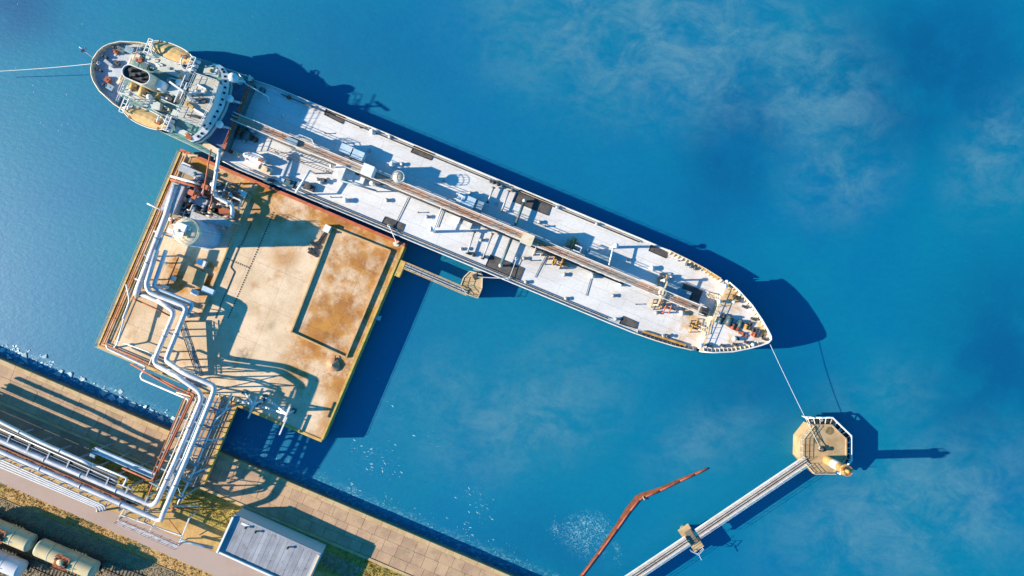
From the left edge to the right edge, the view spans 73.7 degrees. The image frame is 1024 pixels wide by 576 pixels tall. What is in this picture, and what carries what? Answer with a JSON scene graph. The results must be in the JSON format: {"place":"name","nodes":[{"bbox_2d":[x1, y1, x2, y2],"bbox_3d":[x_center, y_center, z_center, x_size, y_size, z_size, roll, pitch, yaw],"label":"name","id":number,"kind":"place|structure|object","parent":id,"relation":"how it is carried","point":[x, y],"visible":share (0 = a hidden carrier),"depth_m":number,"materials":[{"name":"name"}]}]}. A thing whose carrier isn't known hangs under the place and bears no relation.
{"place":"outdoors","nodes":[
{"label":"outdoors","id":0,"kind":"place"},
{"bbox_2d":[0,465,266,575],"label":"service road","id":1,"kind":"structure","parent":0,"point":[208,561],"depth_m":118.30,"materials":[{"name":"concrete"}]},
{"bbox_2d":[0,448,328,575],"bbox_3d":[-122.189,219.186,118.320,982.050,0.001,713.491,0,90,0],"label":"ground","id":2,"kind":"structure","parent":0,"point":[198,531],"depth_m":118.32,"materials":[{"name":"plant"}]},
{"bbox_2d":[0,466,97,511],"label":"pipeline","id":3,"kind":"object","parent":2,"relation":"on","point":[61,492],"visible":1,"depth_m":115.68,"materials":[{"name":"white metal"}]},
{"bbox_2d":[0,463,100,511],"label":"pipeline","id":4,"kind":"object","parent":2,"relation":"on","point":[99,507],"visible":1,"depth_m":115.68,"materials":[{"name":"white metal"}]},
{"bbox_2d":[0,461,103,510],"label":"pipeline","id":5,"kind":"object","parent":2,"relation":"on","point":[45,481],"visible":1,"depth_m":115.68,"materials":[{"name":"white metal"}]},
{"bbox_2d":[1,459,105,509],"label":"pipeline","id":6,"kind":"object","parent":2,"relation":"on","point":[68,489],"visible":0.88,"depth_m":115.68,"materials":[{"name":"white metal"}]},
{"bbox_2d":[0,498,183,575],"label":"rail ballast","id":7,"kind":"structure","parent":2,"relation":"on","point":[65,527],"depth_m":118.20,"materials":[{"name":"gravel"}]},
{"bbox_2d":[0,542,78,575],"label":"rail track","id":8,"kind":"structure","parent":7,"relation":"on","point":[37,560],"depth_m":118.08,"materials":[{"name":"brown metal"}]},
{"bbox_2d":[0,549,34,575],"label":"tank wagon","id":9,"kind":"object","parent":8,"relation":"on","point":[18,564],"visible":1,"depth_m":114.78,"materials":[{"name":"paint"}]},
{"bbox_2d":[0,513,143,575],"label":"rail track","id":10,"kind":"structure","parent":7,"relation":"on","point":[77,548],"depth_m":118.08,"materials":[{"name":"metal"}]},
{"bbox_2d":[0,516,42,551],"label":"tank wagon","id":11,"kind":"object","parent":10,"relation":"on","point":[21,539],"visible":0.91,"depth_m":114.55,"materials":[{"name":"paint"}]},
{"bbox_2d":[32,536,106,575],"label":"tank wagon","id":12,"kind":"object","parent":10,"relation":"on","point":[57,554],"visible":1,"depth_m":114.35,"materials":[{"name":"paint"}]},
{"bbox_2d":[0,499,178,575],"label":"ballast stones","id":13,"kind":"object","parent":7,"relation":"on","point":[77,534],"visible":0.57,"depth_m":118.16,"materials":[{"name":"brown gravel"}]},
{"bbox_2d":[114,509,199,549],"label":"pipe gantry","id":14,"kind":"object","parent":2,"relation":"on","point":[151,536],"visible":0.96,"depth_m":114.67,"materials":[{"name":"metal"}]},
{"bbox_2d":[181,539,212,548],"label":"pipeline","id":15,"kind":"object","parent":14,"relation":"on","point":[197,544],"visible":0.93,"depth_m":116.59,"materials":[{"name":"grey metal"}]},
{"bbox_2d":[90,442,403,575],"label":"grass verge","id":16,"kind":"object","parent":2,"relation":"on","point":[199,516],"depth_m":118.31,"materials":[{"name":"green plant"}]},
{"bbox_2d":[78,461,108,497],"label":"rack frame","id":17,"kind":"object","parent":16,"relation":"on","point":[102,464],"visible":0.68,"depth_m":113.86,"materials":[{"name":"metal"}]},
{"bbox_2d":[97,470,126,506],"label":"rack frame","id":18,"kind":"object","parent":16,"relation":"on","point":[101,500],"visible":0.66,"depth_m":113.85,"materials":[{"name":"metal"}]},
{"bbox_2d":[94,464,127,489],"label":"pipeline","id":19,"kind":"object","parent":18,"relation":"on","point":[115,473],"visible":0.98,"depth_m":112.68,"materials":[{"name":"white paint"}]},
{"bbox_2d":[117,477,146,514],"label":"rack frame","id":20,"kind":"object","parent":16,"relation":"on","point":[129,490],"visible":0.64,"depth_m":114.14,"materials":[{"name":"metal"}]},
{"bbox_2d":[0,444,152,509],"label":"pipeline","id":21,"kind":"object","parent":20,"relation":"on","point":[75,477],"visible":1,"depth_m":113.42,"materials":[{"name":"beige paint"}]},
{"bbox_2d":[0,249,216,521],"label":"pipeline","id":22,"kind":"object","parent":20,"relation":"on","point":[177,368],"visible":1,"depth_m":112.83,"materials":[{"name":"silver metal"}]},
{"bbox_2d":[137,488,159,522],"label":"rack frame","id":23,"kind":"object","parent":16,"relation":"on","point":[149,496],"visible":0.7,"depth_m":114.33,"materials":[{"name":"metal"}]},
{"bbox_2d":[0,299,203,506],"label":"pipeline","id":24,"kind":"object","parent":23,"relation":"on","point":[189,427],"visible":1,"depth_m":112.82,"materials":[{"name":"silver metal"}]},
{"bbox_2d":[0,443,134,501],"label":"pipeline","id":25,"kind":"object","parent":24,"relation":"attached to","point":[56,467],"visible":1,"depth_m":113.00,"materials":[{"name":"metal"}]},
{"bbox_2d":[0,447,135,505],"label":"cable tray","id":26,"kind":"object","parent":25,"relation":"attached to","point":[130,503],"visible":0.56,"depth_m":114.08,"materials":[{"name":"metal"}]},
{"bbox_2d":[0,445,122,499],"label":"pipeline","id":27,"kind":"object","parent":26,"relation":"on","point":[65,474],"visible":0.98,"depth_m":113.08,"materials":[{"name":"metal"}]},
{"bbox_2d":[216,508,325,575],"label":"shed","id":28,"kind":"structure","parent":2,"relation":"on","point":[260,543],"depth_m":114.52,"materials":[{"name":"metal"}]},
{"bbox_2d":[182,266,208,287],"bbox_3d":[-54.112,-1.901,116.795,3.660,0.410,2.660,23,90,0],"label":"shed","id":29,"kind":"structure","parent":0,"point":[195,276],"depth_m":116.59,"materials":[{"name":"concrete"}]},
{"bbox_2d":[0,356,517,575],"bbox_3d":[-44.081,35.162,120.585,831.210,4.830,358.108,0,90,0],"label":"quay","id":30,"kind":"structure","parent":0,"point":[242,482],"depth_m":118.30,"materials":[{"name":"concrete"}]},
{"bbox_2d":[0,404,89,460],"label":"rack apron","id":31,"kind":"object","parent":30,"relation":"on","point":[79,447],"visible":0.5,"depth_m":118.31,"materials":[{"name":"concrete"}]},
{"bbox_2d":[0,428,33,464],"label":"rack frame","id":32,"kind":"object","parent":31,"relation":"on","point":[26,431],"visible":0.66,"depth_m":113.85,"materials":[{"name":"metal"}]},
{"bbox_2d":[0,420,93,466],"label":"pipeline","id":33,"kind":"object","parent":32,"relation":"on","point":[46,444],"visible":1,"depth_m":112.18,"materials":[{"name":"white paint"}]},
{"bbox_2d":[0,426,118,485],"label":"cable tray","id":34,"kind":"object","parent":32,"relation":"on","point":[36,449],"visible":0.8,"depth_m":112.97,"materials":[{"name":"metal"}]},
{"bbox_2d":[0,454,149,521],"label":"pipeline","id":35,"kind":"object","parent":32,"relation":"on","point":[66,483],"visible":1,"depth_m":113.60,"materials":[{"name":"metal"}]},
{"bbox_2d":[18,437,52,472],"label":"rack frame","id":36,"kind":"object","parent":31,"relation":"on","point":[44,440],"visible":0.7,"depth_m":113.65,"materials":[{"name":"metal"}]},
{"bbox_2d":[38,445,71,480],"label":"rack frame","id":37,"kind":"object","parent":31,"relation":"on","point":[49,453],"visible":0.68,"depth_m":113.73,"materials":[{"name":"metal"}]},
{"bbox_2d":[58,453,89,488],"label":"rack frame","id":38,"kind":"object","parent":31,"relation":"on","point":[83,456],"visible":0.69,"depth_m":113.79,"materials":[{"name":"metal"}]},
{"bbox_2d":[0,428,116,486],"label":"pipeline","id":39,"kind":"object","parent":38,"relation":"on","point":[60,455],"visible":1,"depth_m":112.81,"materials":[{"name":"white paint"}]},
{"bbox_2d":[89,443,168,477],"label":"steel trough","id":40,"kind":"object","parent":30,"relation":"on","point":[120,460],"visible":0.82,"depth_m":113.95,"materials":[{"name":"blue paint"}]},
{"bbox_2d":[149,475,199,499],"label":"pipe support","id":41,"kind":"object","parent":30,"relation":"on","point":[175,495],"visible":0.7,"depth_m":112.66,"materials":[{"name":"grey metal"}]},
{"bbox_2d":[177,392,232,504],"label":"pipeline","id":42,"kind":"object","parent":41,"relation":"on","point":[220,415],"visible":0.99,"depth_m":112.62,"materials":[{"name":"grey metal"}]},
{"bbox_2d":[172,504,200,506],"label":"pipeline","id":43,"kind":"object","parent":42,"relation":"attached to","point":[175,505],"visible":1,"depth_m":115.74,"materials":[{"name":"beige paint"}]},
{"bbox_2d":[156,460,203,482],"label":"pipe support","id":44,"kind":"object","parent":30,"relation":"on","point":[188,480],"visible":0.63,"depth_m":112.58,"materials":[{"name":"grey metal"}]},
{"bbox_2d":[122,363,191,480],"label":"pipeline","id":45,"kind":"object","parent":44,"relation":"on","point":[153,478],"visible":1,"depth_m":111.46,"materials":[{"name":"metal"}]},
{"bbox_2d":[151,396,184,475],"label":"pipeline","id":46,"kind":"object","parent":44,"relation":"on","point":[167,436],"visible":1,"depth_m":111.92,"materials":[{"name":"metal"}]},
{"bbox_2d":[167,396,196,464],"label":"pipeline","id":47,"kind":"object","parent":44,"relation":"on","point":[183,425],"visible":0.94,"depth_m":111.92,"materials":[{"name":"metal"}]},
{"bbox_2d":[231,508,363,575],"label":"grass","id":48,"kind":"structure","parent":0,"point":[331,562],"depth_m":118.31,"materials":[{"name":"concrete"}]},
{"bbox_2d":[0,0,1023,575],"bbox_3d":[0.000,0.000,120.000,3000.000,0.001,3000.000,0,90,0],"label":"water","id":49,"kind":"structure","parent":0,"point":[832,190],"depth_m":120.00,"materials":[{"name":"blue liquid"}]},
{"bbox_2d":[0,344,169,418],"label":"foam","id":50,"kind":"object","parent":49,"relation":"on","point":[17,351],"depth_m":119.96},
{"bbox_2d":[157,388,237,486],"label":"approach trestle","id":51,"kind":"object","parent":49,"relation":"in","point":[212,450],"visible":0.48,"depth_m":116.99,"materials":[{"name":"metal"}]},
{"bbox_2d":[162,445,210,466],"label":"pipe support","id":52,"kind":"object","parent":51,"relation":"on","point":[194,463],"visible":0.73,"depth_m":112.64,"materials":[{"name":"grey metal"}]},
{"bbox_2d":[148,373,194,493],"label":"pipeline","id":53,"kind":"object","parent":52,"relation":"on","point":[179,425],"visible":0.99,"depth_m":111.33,"materials":[{"name":"metal"}]},
{"bbox_2d":[157,392,196,490],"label":"pipeline","id":54,"kind":"object","parent":52,"relation":"on","point":[179,437],"visible":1,"depth_m":111.34,"materials":[{"name":"beige paint"}]},
{"bbox_2d":[191,393,220,460],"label":"pipeline","id":55,"kind":"object","parent":52,"relation":"on","point":[206,424],"visible":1,"depth_m":111.92,"materials":[{"name":"white metal"}]},
{"bbox_2d":[167,397,206,489],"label":"cable tray","id":56,"kind":"object","parent":51,"relation":"on","point":[183,452],"visible":0.24,"depth_m":111.97,"materials":[{"name":"metal"}]},
{"bbox_2d":[170,429,217,448],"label":"pipe support","id":57,"kind":"object","parent":51,"relation":"on","point":[196,444],"visible":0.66,"depth_m":112.18,"materials":[{"name":"grey metal"}]},
{"bbox_2d":[177,411,225,428],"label":"pipe support","id":58,"kind":"object","parent":51,"relation":"on","point":[205,425],"visible":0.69,"depth_m":112.49,"materials":[{"name":"grey metal"}]},
{"bbox_2d":[105,344,188,457],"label":"pipeline","id":59,"kind":"object","parent":58,"relation":"on","point":[144,369],"visible":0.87,"depth_m":114.86,"materials":[{"name":"white metal"}]},
{"bbox_2d":[165,398,207,498],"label":"pipeline","id":60,"kind":"object","parent":58,"relation":"on","point":[185,451],"visible":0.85,"depth_m":111.27,"materials":[{"name":"blue paint"}]},
{"bbox_2d":[184,394,232,411],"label":"pipe support","id":61,"kind":"object","parent":51,"relation":"on","point":[211,407],"visible":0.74,"depth_m":111.93,"materials":[{"name":"grey metal"}]},
{"bbox_2d":[193,395,225,467],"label":"pipeline","id":62,"kind":"object","parent":61,"relation":"on","point":[209,430],"visible":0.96,"depth_m":111.92,"materials":[{"name":"grey metal"}]},
{"bbox_2d":[94,149,406,441],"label":"jetty platform","id":63,"kind":"structure","parent":49,"relation":"in","point":[282,317],"depth_m":117.00,"materials":[{"name":"concrete"}]},
{"bbox_2d":[114,303,127,347],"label":"pipeline","id":64,"kind":"object","parent":63,"relation":"on","point":[120,331],"visible":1,"depth_m":114.90,"materials":[{"name":"white metal"}]},
{"bbox_2d":[122,284,129,318],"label":"pipeline","id":65,"kind":"object","parent":63,"relation":"on","point":[128,304],"visible":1,"depth_m":114.69,"materials":[{"name":"white paint"}]},
{"bbox_2d":[132,297,169,315],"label":"pipeline","id":66,"kind":"object","parent":63,"relation":"on","point":[150,306],"visible":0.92,"depth_m":115.49,"materials":[{"name":"metal"}]},
{"bbox_2d":[133,185,177,296],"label":"pipeline","id":67,"kind":"object","parent":63,"relation":"on","point":[155,241],"visible":0.95,"depth_m":113.99,"materials":[{"name":"silver metal"}]},
{"bbox_2d":[167,366,196,377],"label":"pipe support","id":68,"kind":"object","parent":63,"relation":"on","point":[185,367],"visible":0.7,"depth_m":112.34,"materials":[{"name":"white paint"}]},
{"bbox_2d":[167,303,199,315],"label":"pipe support","id":69,"kind":"object","parent":63,"relation":"on","point":[180,309],"visible":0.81,"depth_m":114.02,"materials":[{"name":"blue metal"}]},
{"bbox_2d":[139,292,177,309],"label":"pipeline","id":70,"kind":"object","parent":69,"relation":"on","point":[146,296],"visible":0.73,"depth_m":115.13,"materials":[{"name":"silver metal"}]},
{"bbox_2d":[152,250,193,317],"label":"pipeline","id":71,"kind":"object","parent":69,"relation":"on","point":[168,293],"visible":0.98,"depth_m":113.64,"materials":[{"name":"blue paint"}]},
{"bbox_2d":[181,320,203,375],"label":"lattice gangway","id":72,"kind":"object","parent":63,"relation":"on","point":[191,348],"visible":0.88,"depth_m":115.63,"materials":[{"name":"teal paint"}]},
{"bbox_2d":[167,218,221,248],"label":"storage tank","id":73,"kind":"object","parent":63,"relation":"on","point":[192,232],"visible":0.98,"depth_m":109.34,"materials":[{"name":"metal"}]},
{"bbox_2d":[187,149,212,211],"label":"loading arm","id":74,"kind":"object","parent":63,"relation":"on","point":[193,194],"visible":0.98,"depth_m":112.50},
{"bbox_2d":[196,258,207,266],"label":"cabinet","id":75,"kind":"object","parent":63,"relation":"on","point":[201,262],"visible":1,"depth_m":116.14,"materials":[{"name":"white metal"}]},
{"bbox_2d":[161,162,251,228],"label":"valve skid","id":76,"kind":"object","parent":63,"relation":"on","point":[183,203],"visible":0.75,"depth_m":116.01,"materials":[{"name":"metal"}]},
{"bbox_2d":[190,377,226,392],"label":"pipe support","id":77,"kind":"object","parent":63,"relation":"on","point":[199,385],"visible":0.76,"depth_m":111.22,"materials":[{"name":"grey metal"}]},
{"bbox_2d":[201,285,215,295],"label":"cabinet","id":78,"kind":"object","parent":63,"relation":"on","point":[207,290],"visible":1,"depth_m":116.04,"materials":[{"name":"white metal"}]},
{"bbox_2d":[189,210,241,225],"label":"access platform","id":79,"kind":"structure","parent":63,"relation":"on","point":[217,219],"depth_m":112.80,"materials":[{"name":"metal"}]},
{"bbox_2d":[201,148,234,217],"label":"loading arm","id":80,"kind":"object","parent":63,"relation":"on","point":[213,187],"visible":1,"depth_m":113.03},
{"bbox_2d":[234,389,264,411],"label":"tripod frame","id":81,"kind":"object","parent":63,"relation":"on","point":[251,402],"visible":1,"depth_m":115.62,"materials":[{"name":"blue paint"}]},
{"bbox_2d":[255,394,296,421],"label":"tripod frame","id":82,"kind":"object","parent":63,"relation":"on","point":[280,410],"visible":0.98,"depth_m":115.50,"materials":[{"name":"blue paint"}]},
{"bbox_2d":[322,224,331,232],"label":"cabinet","id":83,"kind":"object","parent":63,"relation":"on","point":[326,228],"visible":1,"depth_m":116.04,"materials":[{"name":"white metal"}]},
{"bbox_2d":[326,355,339,371],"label":"conical hopper","id":84,"kind":"object","parent":63,"relation":"on","point":[332,364],"visible":1,"depth_m":116.47,"materials":[{"name":"metal"}]},
{"bbox_2d":[17,10,493,539],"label":"wave flecks","id":85,"kind":"object","parent":49,"relation":"on","point":[371,448],"visible":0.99,"depth_m":119.98,"materials":[{"name":"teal liquid"}]},
{"bbox_2d":[235,434,527,566],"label":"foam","id":86,"kind":"object","parent":49,"relation":"on","point":[383,503],"visible":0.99,"depth_m":119.96,"materials":[{"name":"liquid"}]},
{"bbox_2d":[80,38,771,352],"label":"tanker ship","id":87,"kind":"object","parent":49,"relation":"on","point":[476,219],"visible":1,"depth_m":117.40,"materials":[{"name":"paint"}]},
{"bbox_2d":[7,61,99,70],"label":"mooring rope","id":88,"kind":"object","parent":87,"relation":"attached to","point":[54,67],"visible":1,"depth_m":115.87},
{"bbox_2d":[122,105,170,130],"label":"lifeboat","id":89,"kind":"object","parent":87,"relation":"on","point":[144,117],"visible":0.98,"depth_m":112.40,"materials":[{"name":"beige plastic"}]},
{"bbox_2d":[148,39,196,64],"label":"lifeboat","id":90,"kind":"object","parent":87,"relation":"on","point":[171,52],"visible":0.97,"depth_m":112.39,"materials":[{"name":"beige plastic"}]},
{"bbox_2d":[243,152,267,164],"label":"lifeboat","id":91,"kind":"object","parent":87,"relation":"on","point":[255,158],"visible":1,"depth_m":116.09,"materials":[{"name":"white plastic"}]},
{"bbox_2d":[324,109,344,123],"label":"deck mat","id":92,"kind":"object","parent":87,"relation":"on","point":[333,117],"visible":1,"depth_m":117.35,"materials":[{"name":"rubber"}]},
{"bbox_2d":[382,217,403,230],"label":"deck mat","id":93,"kind":"object","parent":87,"relation":"on","point":[392,222],"visible":1,"depth_m":117.35,"materials":[{"name":"rubber"}]},
{"bbox_2d":[411,145,433,159],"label":"deck mat","id":94,"kind":"object","parent":87,"relation":"on","point":[418,153],"visible":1,"depth_m":117.35,"materials":[{"name":"rubber"}]},
{"bbox_2d":[485,255,523,279],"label":"deck mat","id":95,"kind":"object","parent":87,"relation":"on","point":[493,262],"visible":1,"depth_m":117.35,"materials":[{"name":"rubber"}]},
{"bbox_2d":[513,190,551,215],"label":"deck mat","id":96,"kind":"object","parent":87,"relation":"on","point":[537,206],"visible":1,"depth_m":117.35,"materials":[{"name":"rubber"}]},
{"bbox_2d":[619,316,637,328],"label":"deck mat","id":97,"kind":"object","parent":87,"relation":"on","point":[626,321],"visible":1,"depth_m":117.35,"materials":[{"name":"rubber"}]},
{"bbox_2d":[648,245,667,257],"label":"deck mat","id":98,"kind":"object","parent":87,"relation":"on","point":[657,251],"visible":1,"depth_m":117.35,"materials":[{"name":"rubber"}]},
{"bbox_2d":[460,267,482,297],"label":"breasting dolphin","id":99,"kind":"object","parent":49,"relation":"in","point":[472,281],"visible":0.96,"depth_m":117.20,"materials":[{"name":"concrete"}]},
{"bbox_2d":[403,262,467,294],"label":"walkway","id":100,"kind":"structure","parent":99,"relation":"attached to","point":[426,275],"depth_m":117.01,"materials":[{"name":"metal"}]},
{"bbox_2d":[579,468,707,575],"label":"oil boom","id":101,"kind":"object","parent":49,"relation":"on","point":[634,502],"visible":1,"depth_m":119.97,"materials":[{"name":"plastic"}]},
{"bbox_2d":[678,524,703,559],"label":"walkway pier","id":102,"kind":"structure","parent":49,"relation":"in","point":[694,541],"depth_m":117.40,"materials":[{"name":"concrete"}]},
{"bbox_2d":[625,536,689,575],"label":"walkway","id":103,"kind":"structure","parent":102,"relation":"on","point":[661,556],"depth_m":116.77,"materials":[{"name":"white paint"}]},
{"bbox_2d":[793,415,852,474],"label":"mooring dolphin","id":104,"kind":"object","parent":49,"relation":"in","point":[833,435],"visible":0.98,"depth_m":117.00,"materials":[{"name":"concrete"}]},
{"bbox_2d":[695,456,809,538],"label":"walkway","id":105,"kind":"structure","parent":104,"relation":"attached to","point":[751,497],"depth_m":116.76,"materials":[{"name":"white paint"}]},
{"bbox_2d":[769,343,820,449],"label":"mooring rope","id":106,"kind":"object","parent":104,"relation":"attached to","point":[795,398],"visible":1,"depth_m":116.07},
{"bbox_2d":[823,456,852,476],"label":"beacon tower","id":107,"kind":"structure","parent":0,"point":[841,468],"depth_m":111.82,"materials":[{"name":"paint"}]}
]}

